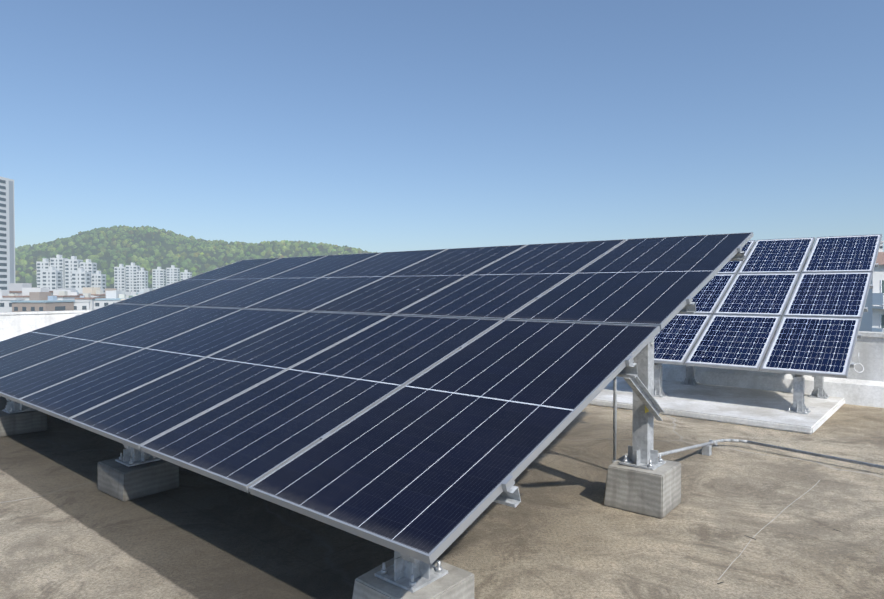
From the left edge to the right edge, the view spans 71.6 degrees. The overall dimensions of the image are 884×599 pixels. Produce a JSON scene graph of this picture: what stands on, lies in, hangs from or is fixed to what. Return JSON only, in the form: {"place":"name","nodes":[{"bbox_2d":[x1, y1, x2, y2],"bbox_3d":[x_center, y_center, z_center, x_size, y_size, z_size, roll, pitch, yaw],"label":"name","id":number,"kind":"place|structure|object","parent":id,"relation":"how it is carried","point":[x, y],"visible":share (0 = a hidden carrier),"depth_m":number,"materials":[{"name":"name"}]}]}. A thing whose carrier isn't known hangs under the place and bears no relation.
{"place":"outdoors","nodes":[
{"label":"outdoors","id":0,"kind":"place"},
{"bbox_2d":[15,225,377,287],"bbox_3d":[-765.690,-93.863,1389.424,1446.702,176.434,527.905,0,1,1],"label":"hill tree crowns","id":1,"kind":"object","parent":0,"point":[134,256],"visible":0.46,"depth_m":1364.00,"materials":[{"name":"green plant"}]},
{"bbox_2d":[2,251,744,592],"bbox_3d":[-1.711,0.318,6.371,8.138,1.548,3.998,1,1,41],"label":"solar panel support frame","id":2,"kind":"object","parent":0,"point":[638,377],"visible":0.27,"depth_m":3.92,"materials":[{"name":"grey metal"}]},
{"bbox_2d":[0,232,752,564],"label":"array modules","id":3,"kind":"object","parent":2,"relation":"on","point":[426,406],"visible":1,"depth_m":4.23,"materials":[{"name":"blue glass"}]},
{"bbox_2d":[0,0,883,273],"label":"sky","id":4,"kind":"structure","parent":0,"point":[368,125],"materials":[{"name":"blue"}]},
{"bbox_2d":[654,245,882,413],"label":"solar panel mount","id":5,"kind":"object","parent":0,"point":[798,404],"visible":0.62,"depth_m":7.49,"materials":[{"name":"grey metal"}]},
{"bbox_2d":[654,234,881,377],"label":"array modules","id":6,"kind":"object","parent":5,"relation":"on","point":[733,321],"visible":0.85,"depth_m":7.76,"materials":[{"name":"blue glass"}]},
{"bbox_2d":[793,241,883,331],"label":"neighbour building","id":7,"kind":"structure","parent":0,"point":[872,320],"depth_m":51.51,"materials":[{"name":"grey"}]},
{"bbox_2d":[853,353,863,372],"bbox_3d":[4.396,0.668,6.468,0.106,0.212,0.043,0,1,1],"label":"array cable loop","id":8,"kind":"object","parent":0,"point":[860,364],"visible":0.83,"depth_m":6.46,"materials":[{"name":"grey plastic"}]},
{"label":"city ground","id":9,"kind":"structure","parent":0,"visible":0},
{"bbox_2d":[0,283,151,311],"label":"low-rise buildings","id":10,"kind":"structure","parent":9,"relation":"on","point":[21,297],"depth_m":203.87,"materials":[{"name":"grey concrete"}]},
{"bbox_2d":[0,176,191,292],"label":"apartment buildings","id":11,"kind":"structure","parent":9,"relation":"on","point":[58,271],"depth_m":497.88,"materials":[{"name":"grey concrete"}]},
{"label":"building","id":12,"kind":"structure","parent":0},
{"bbox_2d":[0,396,883,598],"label":"rooftop floor","id":13,"kind":"structure","parent":12,"relation":"on","point":[70,530],"depth_m":3.56,"materials":[{"name":"beige concrete"}]},
{"bbox_2d":[0,410,680,598],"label":"concrete blocks","id":14,"kind":"structure","parent":13,"relation":"on","point":[656,493],"depth_m":3.90,"materials":[{"name":"grey concrete"}]},
{"bbox_2d":[5,342,661,586],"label":"bolts","id":15,"kind":"object","parent":14,"relation":"attached to","point":[412,582],"visible":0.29,"depth_m":2.60,"materials":[{"name":"grey metal"}]},
{"bbox_2d":[0,310,883,407],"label":"parapet walls","id":16,"kind":"structure","parent":13,"relation":"on","point":[865,387],"depth_m":7.98,"materials":[{"name":"white paint"}]},
{"bbox_2d":[589,377,844,433],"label":"concrete slab","id":17,"kind":"structure","parent":13,"relation":"on","point":[760,408],"depth_m":7.09,"materials":[{"name":"grey concrete"}]},
{"bbox_2d":[660,381,827,412],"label":"anchor bolts","id":18,"kind":"object","parent":17,"relation":"attached to","point":[788,410],"visible":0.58,"depth_m":7.51,"materials":[{"name":"grey metal"}]},
{"bbox_2d":[612,377,883,468],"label":"steel conduits","id":19,"kind":"object","parent":13,"relation":"on","point":[706,448],"visible":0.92,"depth_m":4.82,"materials":[{"name":"grey metal"}]},
{"bbox_2d":[717,480,839,583],"bbox_3d":[2.372,1.342,3.471,1.066,0.004,2.158,1,1,36],"label":"floor crack","id":20,"kind":"object","parent":13,"relation":"on","point":[757,533],"visible":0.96,"depth_m":3.47,"materials":[{"name":"beige concrete"}]}
]}

